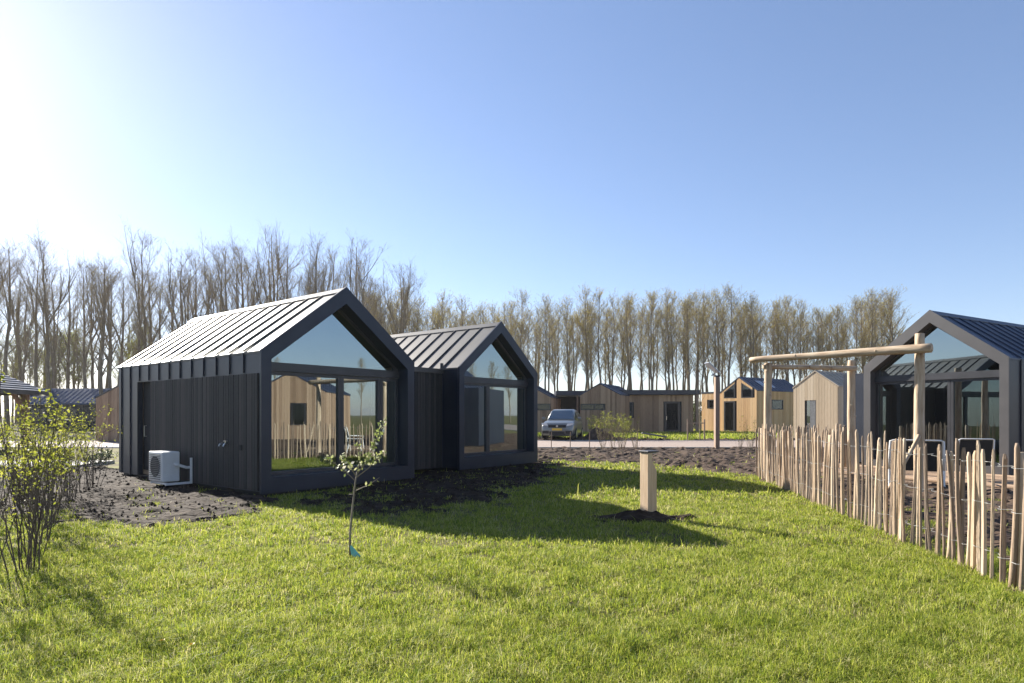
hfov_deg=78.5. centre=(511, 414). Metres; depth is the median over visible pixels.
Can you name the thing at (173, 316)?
poplar tree
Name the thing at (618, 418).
young bush
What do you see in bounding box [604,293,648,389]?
poplar tree
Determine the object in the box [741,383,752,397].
window
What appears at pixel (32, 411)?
window
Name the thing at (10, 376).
young tree
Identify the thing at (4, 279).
poplar tree
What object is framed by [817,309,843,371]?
poplar tree
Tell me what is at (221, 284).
poplar tree
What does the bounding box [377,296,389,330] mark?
poplar tree
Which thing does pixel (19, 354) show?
poplar tree
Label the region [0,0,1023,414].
sky
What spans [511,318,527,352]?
poplar tree
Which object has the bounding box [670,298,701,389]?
poplar tree
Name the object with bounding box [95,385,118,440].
timber cabin
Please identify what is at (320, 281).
poplar tree
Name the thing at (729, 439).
soil bed
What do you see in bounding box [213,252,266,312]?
poplar tree
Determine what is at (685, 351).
poplar tree
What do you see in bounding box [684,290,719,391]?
poplar tree
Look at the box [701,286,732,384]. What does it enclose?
poplar tree
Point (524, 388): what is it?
window
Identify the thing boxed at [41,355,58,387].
young tree
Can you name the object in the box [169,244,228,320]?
poplar tree
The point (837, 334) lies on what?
poplar tree
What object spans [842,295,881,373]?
poplar tree
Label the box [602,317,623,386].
poplar tree
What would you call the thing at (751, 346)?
poplar tree
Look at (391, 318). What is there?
poplar tree
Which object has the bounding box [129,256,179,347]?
poplar tree
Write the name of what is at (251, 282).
poplar tree
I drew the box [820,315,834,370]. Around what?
poplar tree
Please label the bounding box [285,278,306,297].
poplar tree
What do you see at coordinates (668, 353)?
poplar tree
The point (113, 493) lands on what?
soil bed
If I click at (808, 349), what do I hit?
poplar tree
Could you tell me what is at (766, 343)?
poplar tree
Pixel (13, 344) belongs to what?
young tree
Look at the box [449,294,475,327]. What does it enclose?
poplar tree
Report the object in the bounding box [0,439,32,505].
hedge shrub
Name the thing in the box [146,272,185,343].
poplar tree
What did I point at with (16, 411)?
poplar tree
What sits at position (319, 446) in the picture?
curtain
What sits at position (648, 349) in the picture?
poplar tree
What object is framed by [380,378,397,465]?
window
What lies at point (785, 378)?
poplar tree
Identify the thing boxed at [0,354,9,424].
young tree
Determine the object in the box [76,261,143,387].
poplar tree
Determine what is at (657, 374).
poplar tree
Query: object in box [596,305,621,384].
poplar tree
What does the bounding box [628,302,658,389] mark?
poplar tree
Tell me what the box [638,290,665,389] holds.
poplar tree
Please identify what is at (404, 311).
poplar tree
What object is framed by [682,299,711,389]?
poplar tree
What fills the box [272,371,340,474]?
window
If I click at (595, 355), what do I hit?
poplar tree
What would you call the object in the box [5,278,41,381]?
poplar tree
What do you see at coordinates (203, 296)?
poplar tree
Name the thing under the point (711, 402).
window
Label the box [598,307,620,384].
poplar tree
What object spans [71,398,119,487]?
hedge shrub
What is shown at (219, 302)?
poplar tree
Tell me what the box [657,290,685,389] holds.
poplar tree
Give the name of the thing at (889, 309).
poplar tree
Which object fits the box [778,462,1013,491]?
timber deck
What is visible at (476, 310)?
poplar tree
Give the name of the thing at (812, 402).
door
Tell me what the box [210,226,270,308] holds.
poplar tree
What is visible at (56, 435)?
hedge shrub
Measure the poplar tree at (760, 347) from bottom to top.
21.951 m
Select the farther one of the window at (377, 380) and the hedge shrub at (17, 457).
the window at (377, 380)
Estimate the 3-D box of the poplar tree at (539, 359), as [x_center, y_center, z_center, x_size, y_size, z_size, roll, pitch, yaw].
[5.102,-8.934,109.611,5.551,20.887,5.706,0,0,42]
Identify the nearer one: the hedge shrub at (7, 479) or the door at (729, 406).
the hedge shrub at (7, 479)
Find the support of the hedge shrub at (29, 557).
on the ground at (448, 541)
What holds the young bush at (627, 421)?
on the ground at (448, 541)
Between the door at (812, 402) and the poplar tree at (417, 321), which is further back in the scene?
the poplar tree at (417, 321)
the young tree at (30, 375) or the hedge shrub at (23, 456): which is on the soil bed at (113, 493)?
the hedge shrub at (23, 456)
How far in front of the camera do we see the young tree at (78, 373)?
92.19 m
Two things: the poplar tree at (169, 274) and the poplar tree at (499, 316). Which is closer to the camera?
the poplar tree at (169, 274)
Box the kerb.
[1,440,794,447]
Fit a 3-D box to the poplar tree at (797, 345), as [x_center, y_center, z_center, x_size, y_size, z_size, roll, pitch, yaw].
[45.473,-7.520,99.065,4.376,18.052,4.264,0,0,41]
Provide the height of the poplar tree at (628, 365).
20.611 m
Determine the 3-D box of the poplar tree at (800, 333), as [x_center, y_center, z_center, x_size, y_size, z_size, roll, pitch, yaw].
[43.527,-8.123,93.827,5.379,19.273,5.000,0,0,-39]
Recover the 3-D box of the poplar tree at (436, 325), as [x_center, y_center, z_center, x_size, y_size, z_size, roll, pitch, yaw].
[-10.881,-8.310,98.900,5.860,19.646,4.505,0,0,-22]
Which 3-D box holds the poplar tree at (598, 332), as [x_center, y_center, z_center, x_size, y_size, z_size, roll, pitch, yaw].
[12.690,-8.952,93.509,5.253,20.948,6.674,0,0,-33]
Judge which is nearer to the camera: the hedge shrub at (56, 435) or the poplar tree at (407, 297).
the hedge shrub at (56, 435)
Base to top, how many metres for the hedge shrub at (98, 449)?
1.708 m
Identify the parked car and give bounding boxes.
[542,409,582,439]
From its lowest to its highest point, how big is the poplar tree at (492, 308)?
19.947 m
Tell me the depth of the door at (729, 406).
53.76 m
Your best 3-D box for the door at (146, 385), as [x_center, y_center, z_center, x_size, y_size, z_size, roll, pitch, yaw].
[-8.400,0.232,14.565,0.880,2.105,0.117,0,0,38]
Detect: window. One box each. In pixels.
[30,409,45,420]
[60,409,76,420]
[91,409,95,420]
[272,309,397,372]
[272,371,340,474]
[341,375,379,469]
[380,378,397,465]
[464,338,526,381]
[464,383,487,455]
[488,384,526,453]
[538,404,549,409]
[581,404,603,409]
[629,402,632,417]
[709,400,713,407]
[724,384,734,397]
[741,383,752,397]
[772,400,782,409]
[876,326,998,377]
[876,379,949,462]
[950,377,998,465]
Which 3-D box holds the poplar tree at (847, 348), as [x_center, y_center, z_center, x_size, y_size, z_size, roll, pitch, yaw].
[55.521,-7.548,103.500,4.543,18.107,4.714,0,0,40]
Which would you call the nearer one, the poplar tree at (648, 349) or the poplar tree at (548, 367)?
the poplar tree at (548, 367)
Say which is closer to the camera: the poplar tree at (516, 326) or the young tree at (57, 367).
the young tree at (57, 367)
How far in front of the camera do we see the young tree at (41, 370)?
94.39 m
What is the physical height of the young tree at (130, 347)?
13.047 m
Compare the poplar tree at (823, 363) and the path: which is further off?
the poplar tree at (823, 363)
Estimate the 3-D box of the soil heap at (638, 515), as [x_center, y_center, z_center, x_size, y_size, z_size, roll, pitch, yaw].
[1.874,1.452,9.036,1.737,0.216,0.866,0,0,0]
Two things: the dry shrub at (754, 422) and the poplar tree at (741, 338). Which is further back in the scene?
the poplar tree at (741, 338)
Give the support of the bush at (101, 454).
on the soil bed at (113, 493)
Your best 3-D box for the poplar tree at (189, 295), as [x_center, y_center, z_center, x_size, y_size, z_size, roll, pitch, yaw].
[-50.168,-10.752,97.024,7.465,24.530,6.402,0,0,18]
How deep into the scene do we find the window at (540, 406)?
51.36 m
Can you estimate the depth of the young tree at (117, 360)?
92.81 m
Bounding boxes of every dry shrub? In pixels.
[594,416,614,448]
[602,413,625,448]
[613,417,627,448]
[617,422,629,447]
[626,417,641,447]
[732,424,747,448]
[741,416,758,449]
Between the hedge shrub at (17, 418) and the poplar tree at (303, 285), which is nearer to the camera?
the hedge shrub at (17, 418)
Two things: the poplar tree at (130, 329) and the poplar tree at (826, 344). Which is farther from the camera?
the poplar tree at (826, 344)
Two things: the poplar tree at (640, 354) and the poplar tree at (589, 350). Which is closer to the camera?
the poplar tree at (640, 354)
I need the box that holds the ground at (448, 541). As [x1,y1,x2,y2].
[0,415,1023,682]
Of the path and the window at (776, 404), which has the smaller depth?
the path
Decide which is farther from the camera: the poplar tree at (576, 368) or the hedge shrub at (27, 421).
the poplar tree at (576, 368)
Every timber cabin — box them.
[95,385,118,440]
[538,386,560,431]
[554,383,699,432]
[701,377,793,431]
[792,370,858,440]
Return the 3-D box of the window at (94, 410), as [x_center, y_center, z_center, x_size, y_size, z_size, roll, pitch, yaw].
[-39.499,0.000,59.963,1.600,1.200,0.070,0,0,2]
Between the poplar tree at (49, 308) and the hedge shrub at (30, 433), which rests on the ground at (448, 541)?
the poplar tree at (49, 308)
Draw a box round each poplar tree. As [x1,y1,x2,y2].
[0,233,38,425]
[0,247,61,387]
[0,252,22,358]
[0,275,35,424]
[0,276,43,424]
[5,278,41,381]
[14,221,83,397]
[14,275,71,387]
[30,261,87,387]
[34,265,96,387]
[49,286,98,387]
[68,251,116,387]
[71,251,132,387]
[72,261,117,387]
[74,255,130,394]
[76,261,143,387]
[89,268,136,387]
[94,265,147,384]
[109,292,140,356]
[113,217,163,350]
[114,257,164,355]
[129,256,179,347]
[132,275,163,344]
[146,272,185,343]
[150,239,207,335]
[154,265,193,337]
[155,268,203,327]
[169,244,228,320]
[170,270,205,327]
[187,263,234,319]
[193,248,239,314]
[196,230,253,314]
[200,285,234,313]
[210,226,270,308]
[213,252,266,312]
[224,252,268,308]
[229,258,293,306]
[233,237,293,305]
[241,217,312,303]
[245,232,302,302]
[251,273,297,304]
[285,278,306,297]
[289,232,337,294]
[289,249,330,295]
[292,273,317,295]
[306,248,354,292]
[311,264,350,291]
[323,247,351,290]
[336,228,388,311]
[337,277,379,316]
[348,258,386,315]
[357,286,380,317]
[367,272,396,331]
[376,258,427,333]
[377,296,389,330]
[378,301,408,334]
[380,285,422,333]
[381,254,426,334]
[384,291,407,334]
[395,298,423,333]
[407,296,427,331]
[409,308,432,331]
[415,309,440,330]
[423,306,440,330]
[429,304,451,329]
[430,288,459,328]
[433,313,458,328]
[435,306,458,326]
[448,312,470,325]
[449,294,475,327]
[461,310,485,325]
[466,301,487,324]
[473,307,493,322]
[477,298,502,322]
[490,305,510,327]
[493,296,524,334]
[502,296,524,345]
[505,286,535,358]
[505,310,522,348]
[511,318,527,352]
[512,308,541,364]
[519,324,534,358]
[521,305,547,385]
[524,313,547,378]
[524,325,547,382]
[527,302,562,391]
[532,293,561,389]
[541,319,561,391]
[547,319,563,390]
[550,302,566,390]
[554,292,578,390]
[558,319,583,390]
[562,314,579,390]
[563,311,587,390]
[566,311,587,390]
[567,307,603,389]
[573,284,597,390]
[574,299,599,386]
[575,286,617,382]
[577,309,601,389]
[578,312,603,387]
[595,295,627,384]
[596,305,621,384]
[596,320,617,383]
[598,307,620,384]
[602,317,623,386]
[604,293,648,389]
[609,292,643,389]
[612,312,640,387]
[614,296,642,389]
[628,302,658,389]
[634,311,647,389]
[635,310,669,389]
[636,287,666,389]
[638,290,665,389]
[644,310,668,389]
[654,287,682,389]
[655,305,674,389]
[656,302,682,389]
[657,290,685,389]
[664,312,692,389]
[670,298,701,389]
[673,289,705,389]
[675,305,701,389]
[677,299,695,389]
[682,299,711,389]
[683,289,708,424]
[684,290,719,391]
[692,304,717,391]
[699,302,719,391]
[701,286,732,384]
[704,294,739,374]
[705,302,733,390]
[709,316,737,386]
[710,281,748,385]
[724,303,756,376]
[724,305,760,376]
[727,301,761,376]
[727,323,751,378]
[730,290,774,377]
[736,300,764,377]
[747,317,768,377]
[748,301,770,377]
[752,321,779,377]
[757,299,796,378]
[760,310,789,377]
[763,300,790,378]
[768,314,790,378]
[770,295,804,381]
[775,306,808,385]
[779,310,802,380]
[784,299,817,381]
[788,314,808,377]
[795,310,821,377]
[797,317,815,376]
[801,319,824,373]
[806,304,835,370]
[806,307,840,370]
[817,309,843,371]
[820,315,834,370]
[821,301,850,371]
[825,305,858,371]
[834,315,859,365]
[835,317,850,371]
[838,295,874,372]
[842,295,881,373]
[848,299,878,372]
[853,316,874,373]
[855,288,893,363]
[857,311,880,364]
[859,292,892,359]
[870,285,918,345]
[873,297,896,346]
[877,299,909,346]
[878,291,909,345]
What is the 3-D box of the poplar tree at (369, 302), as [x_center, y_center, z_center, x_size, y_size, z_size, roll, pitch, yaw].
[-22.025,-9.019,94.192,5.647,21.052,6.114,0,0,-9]
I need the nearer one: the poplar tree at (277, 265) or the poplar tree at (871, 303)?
the poplar tree at (277, 265)
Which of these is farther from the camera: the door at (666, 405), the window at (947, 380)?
the door at (666, 405)
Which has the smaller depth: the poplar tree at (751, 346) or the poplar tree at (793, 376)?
the poplar tree at (751, 346)
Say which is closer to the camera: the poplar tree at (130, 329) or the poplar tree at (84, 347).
the poplar tree at (84, 347)
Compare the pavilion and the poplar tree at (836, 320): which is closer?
the pavilion
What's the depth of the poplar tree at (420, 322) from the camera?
99.58 m
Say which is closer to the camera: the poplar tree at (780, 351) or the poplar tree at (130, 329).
the poplar tree at (130, 329)
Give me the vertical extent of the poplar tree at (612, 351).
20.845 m
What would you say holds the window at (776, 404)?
in the timber cabin at (741, 396)
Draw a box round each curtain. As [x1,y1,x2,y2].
[306,377,333,468]
[369,380,388,463]
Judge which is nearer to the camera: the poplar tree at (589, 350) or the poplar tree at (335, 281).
the poplar tree at (335, 281)
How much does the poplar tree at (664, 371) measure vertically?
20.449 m
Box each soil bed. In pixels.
[0,466,278,528]
[293,458,569,515]
[538,436,669,439]
[538,446,861,476]
[694,437,794,439]
[759,475,1017,593]
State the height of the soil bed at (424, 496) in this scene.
0.192 m
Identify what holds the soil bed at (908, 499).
on the ground at (448, 541)
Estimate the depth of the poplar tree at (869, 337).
104.37 m
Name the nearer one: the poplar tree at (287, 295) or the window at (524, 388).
the window at (524, 388)
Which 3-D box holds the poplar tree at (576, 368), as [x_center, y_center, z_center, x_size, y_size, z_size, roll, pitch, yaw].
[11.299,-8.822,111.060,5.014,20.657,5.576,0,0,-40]
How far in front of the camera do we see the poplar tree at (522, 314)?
93.87 m
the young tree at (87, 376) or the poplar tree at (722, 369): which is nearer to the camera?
the young tree at (87, 376)
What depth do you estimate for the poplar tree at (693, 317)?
98.31 m
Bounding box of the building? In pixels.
[16,388,111,430]
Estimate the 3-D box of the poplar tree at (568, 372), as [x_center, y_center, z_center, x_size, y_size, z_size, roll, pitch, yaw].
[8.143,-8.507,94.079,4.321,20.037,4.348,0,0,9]
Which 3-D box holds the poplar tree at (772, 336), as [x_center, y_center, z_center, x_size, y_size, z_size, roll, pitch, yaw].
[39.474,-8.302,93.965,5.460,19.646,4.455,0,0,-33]
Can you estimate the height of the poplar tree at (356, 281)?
19.207 m
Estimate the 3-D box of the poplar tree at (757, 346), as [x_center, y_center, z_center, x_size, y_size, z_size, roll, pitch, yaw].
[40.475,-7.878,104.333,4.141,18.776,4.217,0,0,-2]
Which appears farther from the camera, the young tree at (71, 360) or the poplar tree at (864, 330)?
the poplar tree at (864, 330)
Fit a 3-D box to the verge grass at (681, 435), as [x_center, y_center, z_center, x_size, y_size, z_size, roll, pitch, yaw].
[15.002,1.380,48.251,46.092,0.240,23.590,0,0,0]
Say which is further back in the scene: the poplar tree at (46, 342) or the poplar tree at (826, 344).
the poplar tree at (826, 344)
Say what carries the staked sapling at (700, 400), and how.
on the soil bed at (729, 439)
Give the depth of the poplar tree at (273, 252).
61.22 m
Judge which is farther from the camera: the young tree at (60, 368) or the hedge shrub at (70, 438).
the young tree at (60, 368)
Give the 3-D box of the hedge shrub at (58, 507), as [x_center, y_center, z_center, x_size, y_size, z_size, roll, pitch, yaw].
[-6.258,0.818,8.644,0.622,1.419,0.916,0,0,-21]
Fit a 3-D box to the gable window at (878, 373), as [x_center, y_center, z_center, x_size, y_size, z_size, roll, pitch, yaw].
[10.752,-1.671,15.908,0.090,1.306,2.990,0,0,-30]
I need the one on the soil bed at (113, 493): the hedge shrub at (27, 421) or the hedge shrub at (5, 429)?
the hedge shrub at (5, 429)
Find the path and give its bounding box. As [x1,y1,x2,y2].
[0,441,838,446]
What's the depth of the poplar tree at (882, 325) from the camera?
108.98 m
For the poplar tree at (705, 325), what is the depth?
110.70 m
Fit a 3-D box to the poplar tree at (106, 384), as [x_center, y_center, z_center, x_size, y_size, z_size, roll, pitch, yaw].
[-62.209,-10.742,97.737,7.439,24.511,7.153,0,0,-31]
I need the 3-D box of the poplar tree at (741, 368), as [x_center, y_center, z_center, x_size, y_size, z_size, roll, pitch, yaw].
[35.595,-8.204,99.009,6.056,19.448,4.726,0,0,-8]
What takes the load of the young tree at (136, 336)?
on the ground at (448, 541)
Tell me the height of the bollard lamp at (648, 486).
1.085 m
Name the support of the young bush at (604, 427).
on the soil bed at (564, 438)
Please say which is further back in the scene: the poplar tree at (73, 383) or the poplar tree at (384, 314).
the poplar tree at (73, 383)
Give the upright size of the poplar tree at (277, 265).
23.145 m
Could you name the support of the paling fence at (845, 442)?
on the ground at (448, 541)
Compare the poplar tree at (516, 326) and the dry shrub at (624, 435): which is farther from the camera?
the poplar tree at (516, 326)
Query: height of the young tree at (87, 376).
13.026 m
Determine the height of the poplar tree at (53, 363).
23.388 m
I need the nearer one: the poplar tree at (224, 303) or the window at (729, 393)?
the window at (729, 393)
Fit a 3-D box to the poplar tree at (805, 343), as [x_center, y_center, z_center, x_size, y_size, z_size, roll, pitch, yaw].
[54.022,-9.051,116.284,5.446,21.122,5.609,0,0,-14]
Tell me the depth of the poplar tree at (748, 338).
109.91 m
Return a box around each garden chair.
[888,439,945,486]
[945,438,994,477]
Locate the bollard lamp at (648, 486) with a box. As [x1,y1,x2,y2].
[639,450,658,511]
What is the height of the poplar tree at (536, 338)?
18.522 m
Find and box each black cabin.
[116,287,537,496]
[843,310,1023,474]
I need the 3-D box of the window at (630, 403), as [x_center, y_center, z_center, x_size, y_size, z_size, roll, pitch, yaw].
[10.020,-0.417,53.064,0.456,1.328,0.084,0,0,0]
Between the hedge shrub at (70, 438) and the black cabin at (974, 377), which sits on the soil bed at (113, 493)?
the hedge shrub at (70, 438)
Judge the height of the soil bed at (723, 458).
0.243 m
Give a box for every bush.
[80,445,118,467]
[587,416,599,430]
[597,411,612,431]
[606,420,617,435]
[616,413,629,435]
[624,416,632,431]
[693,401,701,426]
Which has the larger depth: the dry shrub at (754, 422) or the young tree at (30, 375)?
the young tree at (30, 375)
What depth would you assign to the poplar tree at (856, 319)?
94.28 m
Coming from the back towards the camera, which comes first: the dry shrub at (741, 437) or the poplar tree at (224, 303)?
the poplar tree at (224, 303)
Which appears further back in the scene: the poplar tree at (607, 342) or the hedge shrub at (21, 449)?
the poplar tree at (607, 342)
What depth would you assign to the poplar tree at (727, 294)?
94.90 m
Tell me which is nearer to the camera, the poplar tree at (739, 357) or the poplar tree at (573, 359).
the poplar tree at (573, 359)
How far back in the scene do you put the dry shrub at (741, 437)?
26.41 m
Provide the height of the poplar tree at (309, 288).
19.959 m
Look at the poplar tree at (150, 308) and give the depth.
96.66 m
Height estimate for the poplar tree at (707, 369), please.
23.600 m
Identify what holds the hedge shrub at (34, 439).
on the soil bed at (113, 493)
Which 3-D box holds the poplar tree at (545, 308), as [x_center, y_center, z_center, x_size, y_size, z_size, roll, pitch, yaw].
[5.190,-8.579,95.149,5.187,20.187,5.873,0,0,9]
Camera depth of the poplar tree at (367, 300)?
76.05 m
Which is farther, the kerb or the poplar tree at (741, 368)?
the poplar tree at (741, 368)
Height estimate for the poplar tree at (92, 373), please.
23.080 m
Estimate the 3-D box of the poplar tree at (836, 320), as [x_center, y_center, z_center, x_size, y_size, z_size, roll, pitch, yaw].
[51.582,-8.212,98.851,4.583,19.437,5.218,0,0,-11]
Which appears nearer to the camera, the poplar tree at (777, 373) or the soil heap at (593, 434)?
the soil heap at (593, 434)
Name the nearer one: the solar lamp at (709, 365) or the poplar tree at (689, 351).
the solar lamp at (709, 365)
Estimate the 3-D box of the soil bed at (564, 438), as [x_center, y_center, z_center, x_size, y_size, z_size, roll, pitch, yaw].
[0.190,1.455,38.680,19.580,0.412,6.160,0,0,0]
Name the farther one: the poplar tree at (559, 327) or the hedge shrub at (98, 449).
the poplar tree at (559, 327)
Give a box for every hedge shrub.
[0,365,69,574]
[0,392,92,543]
[0,402,67,501]
[0,403,45,490]
[0,405,69,556]
[0,407,54,505]
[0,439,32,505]
[0,439,49,557]
[0,451,27,512]
[4,422,48,497]
[6,412,84,530]
[11,393,89,515]
[11,420,45,486]
[20,423,79,523]
[43,426,93,506]
[45,416,95,502]
[47,410,113,491]
[55,414,93,496]
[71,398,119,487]
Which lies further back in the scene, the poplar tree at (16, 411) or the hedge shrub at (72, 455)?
the poplar tree at (16, 411)
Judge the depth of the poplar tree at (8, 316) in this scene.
61.15 m
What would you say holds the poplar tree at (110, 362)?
on the ground at (448, 541)
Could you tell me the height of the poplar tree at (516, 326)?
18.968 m
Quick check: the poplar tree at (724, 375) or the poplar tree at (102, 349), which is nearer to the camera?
the poplar tree at (102, 349)
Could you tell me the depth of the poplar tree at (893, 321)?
104.24 m
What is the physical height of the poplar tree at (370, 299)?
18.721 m
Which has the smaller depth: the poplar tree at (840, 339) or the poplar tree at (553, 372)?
the poplar tree at (553, 372)
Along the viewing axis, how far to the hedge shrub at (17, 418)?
11.88 m
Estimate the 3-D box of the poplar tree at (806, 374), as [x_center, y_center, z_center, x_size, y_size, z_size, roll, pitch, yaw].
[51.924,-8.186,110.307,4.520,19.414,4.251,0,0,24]
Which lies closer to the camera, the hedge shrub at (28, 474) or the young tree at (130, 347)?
the hedge shrub at (28, 474)
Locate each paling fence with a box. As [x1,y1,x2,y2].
[756,424,1023,591]
[760,423,846,475]
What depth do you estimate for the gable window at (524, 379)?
18.33 m
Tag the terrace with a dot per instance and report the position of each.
(112, 461)
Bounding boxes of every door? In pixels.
[143,382,149,469]
[665,402,679,431]
[724,401,734,430]
[810,400,815,430]
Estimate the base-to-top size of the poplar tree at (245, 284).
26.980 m
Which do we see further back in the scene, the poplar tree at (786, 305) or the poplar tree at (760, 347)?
the poplar tree at (760, 347)
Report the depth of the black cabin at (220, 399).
14.40 m
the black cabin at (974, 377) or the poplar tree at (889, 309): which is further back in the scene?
the poplar tree at (889, 309)
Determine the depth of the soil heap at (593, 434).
37.04 m
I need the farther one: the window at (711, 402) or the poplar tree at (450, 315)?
the poplar tree at (450, 315)
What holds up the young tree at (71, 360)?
on the ground at (448, 541)
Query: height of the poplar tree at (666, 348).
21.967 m
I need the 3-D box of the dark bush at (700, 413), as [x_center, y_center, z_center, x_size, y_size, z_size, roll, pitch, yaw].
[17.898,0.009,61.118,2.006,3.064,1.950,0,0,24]
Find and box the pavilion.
[0,373,49,442]
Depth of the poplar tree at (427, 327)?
103.42 m
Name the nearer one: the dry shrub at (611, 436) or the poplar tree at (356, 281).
the dry shrub at (611, 436)
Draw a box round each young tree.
[0,332,29,424]
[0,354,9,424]
[2,361,17,401]
[16,320,42,384]
[25,349,46,387]
[40,333,65,387]
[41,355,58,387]
[42,327,76,387]
[58,327,82,387]
[62,327,95,387]
[66,344,97,387]
[107,345,131,385]
[120,334,142,360]
[127,318,153,358]
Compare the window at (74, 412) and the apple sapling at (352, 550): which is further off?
the window at (74, 412)
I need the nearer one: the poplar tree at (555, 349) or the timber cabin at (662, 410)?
the timber cabin at (662, 410)
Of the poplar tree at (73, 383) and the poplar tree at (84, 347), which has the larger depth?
the poplar tree at (73, 383)
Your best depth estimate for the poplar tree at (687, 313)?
93.12 m
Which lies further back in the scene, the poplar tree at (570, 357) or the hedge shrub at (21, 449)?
the poplar tree at (570, 357)
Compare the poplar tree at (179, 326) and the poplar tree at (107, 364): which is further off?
the poplar tree at (179, 326)
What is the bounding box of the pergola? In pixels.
[749,333,932,491]
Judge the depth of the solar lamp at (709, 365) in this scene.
27.01 m
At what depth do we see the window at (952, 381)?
15.54 m
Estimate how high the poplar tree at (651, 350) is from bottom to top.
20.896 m
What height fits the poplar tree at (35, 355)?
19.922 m
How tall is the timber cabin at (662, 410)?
4.112 m
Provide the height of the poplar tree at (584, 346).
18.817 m
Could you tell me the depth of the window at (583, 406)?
51.18 m
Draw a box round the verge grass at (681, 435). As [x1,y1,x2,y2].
[538,429,778,439]
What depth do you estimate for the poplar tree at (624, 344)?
110.53 m
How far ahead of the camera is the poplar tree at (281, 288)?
86.25 m
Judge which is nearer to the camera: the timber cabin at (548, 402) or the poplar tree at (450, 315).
the timber cabin at (548, 402)
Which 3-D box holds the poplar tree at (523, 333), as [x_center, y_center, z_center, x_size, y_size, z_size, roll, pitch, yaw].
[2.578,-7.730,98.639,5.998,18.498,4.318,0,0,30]
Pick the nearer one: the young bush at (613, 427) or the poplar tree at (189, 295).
the young bush at (613, 427)
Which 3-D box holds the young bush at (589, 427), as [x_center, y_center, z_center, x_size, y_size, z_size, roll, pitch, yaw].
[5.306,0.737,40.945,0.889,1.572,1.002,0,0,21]
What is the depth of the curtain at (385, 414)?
14.29 m
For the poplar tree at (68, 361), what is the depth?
75.39 m
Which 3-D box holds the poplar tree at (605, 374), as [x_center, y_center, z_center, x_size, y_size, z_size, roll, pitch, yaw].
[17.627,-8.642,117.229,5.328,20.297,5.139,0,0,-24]
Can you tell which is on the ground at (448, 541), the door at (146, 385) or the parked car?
the parked car
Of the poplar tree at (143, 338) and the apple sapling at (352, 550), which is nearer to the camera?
the apple sapling at (352, 550)
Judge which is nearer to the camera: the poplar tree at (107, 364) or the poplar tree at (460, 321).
the poplar tree at (107, 364)
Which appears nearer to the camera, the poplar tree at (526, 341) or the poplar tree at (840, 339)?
the poplar tree at (840, 339)
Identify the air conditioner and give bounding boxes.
[149,450,191,485]
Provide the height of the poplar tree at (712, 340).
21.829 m
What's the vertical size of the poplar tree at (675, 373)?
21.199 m
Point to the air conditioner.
(164, 465)
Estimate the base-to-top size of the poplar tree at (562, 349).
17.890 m
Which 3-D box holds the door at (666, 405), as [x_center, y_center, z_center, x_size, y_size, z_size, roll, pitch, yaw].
[13.560,0.139,53.016,1.296,2.549,0.204,0,0,0]
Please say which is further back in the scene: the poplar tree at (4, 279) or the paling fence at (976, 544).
the poplar tree at (4, 279)
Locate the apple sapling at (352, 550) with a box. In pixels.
[323,417,386,556]
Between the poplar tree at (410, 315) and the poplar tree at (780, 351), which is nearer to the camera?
the poplar tree at (410, 315)
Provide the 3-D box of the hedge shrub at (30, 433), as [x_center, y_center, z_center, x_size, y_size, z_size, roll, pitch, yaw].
[-6.797,0.591,9.219,1.055,1.888,0.923,0,0,36]
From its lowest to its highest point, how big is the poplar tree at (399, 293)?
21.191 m
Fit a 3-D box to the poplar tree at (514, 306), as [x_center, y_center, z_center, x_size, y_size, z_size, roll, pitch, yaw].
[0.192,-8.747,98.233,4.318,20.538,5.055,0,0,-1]
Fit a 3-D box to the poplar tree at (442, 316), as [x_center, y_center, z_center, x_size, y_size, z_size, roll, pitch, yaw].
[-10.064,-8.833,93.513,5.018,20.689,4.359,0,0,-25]
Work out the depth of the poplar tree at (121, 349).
85.28 m
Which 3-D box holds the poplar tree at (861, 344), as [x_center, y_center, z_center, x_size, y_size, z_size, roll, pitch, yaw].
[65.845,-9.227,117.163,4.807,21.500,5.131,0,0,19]
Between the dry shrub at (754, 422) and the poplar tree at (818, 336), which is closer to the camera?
the dry shrub at (754, 422)
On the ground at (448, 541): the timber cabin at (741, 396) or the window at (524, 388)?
the timber cabin at (741, 396)
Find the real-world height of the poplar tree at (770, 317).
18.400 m
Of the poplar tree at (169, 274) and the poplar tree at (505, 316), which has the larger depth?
the poplar tree at (505, 316)
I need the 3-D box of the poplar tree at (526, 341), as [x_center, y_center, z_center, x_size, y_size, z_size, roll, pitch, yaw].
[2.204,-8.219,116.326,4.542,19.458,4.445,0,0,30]
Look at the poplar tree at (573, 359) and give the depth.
97.84 m
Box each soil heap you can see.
[579,427,616,439]
[587,509,696,523]
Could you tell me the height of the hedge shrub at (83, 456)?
1.380 m
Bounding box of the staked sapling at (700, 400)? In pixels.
[687,367,706,439]
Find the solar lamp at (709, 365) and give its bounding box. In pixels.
[704,362,719,448]
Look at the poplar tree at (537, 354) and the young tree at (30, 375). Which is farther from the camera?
the poplar tree at (537, 354)
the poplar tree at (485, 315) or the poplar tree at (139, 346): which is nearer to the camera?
the poplar tree at (139, 346)
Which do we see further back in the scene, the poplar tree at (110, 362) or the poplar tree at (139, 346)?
the poplar tree at (139, 346)
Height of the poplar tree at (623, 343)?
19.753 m
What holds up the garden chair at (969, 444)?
on the timber deck

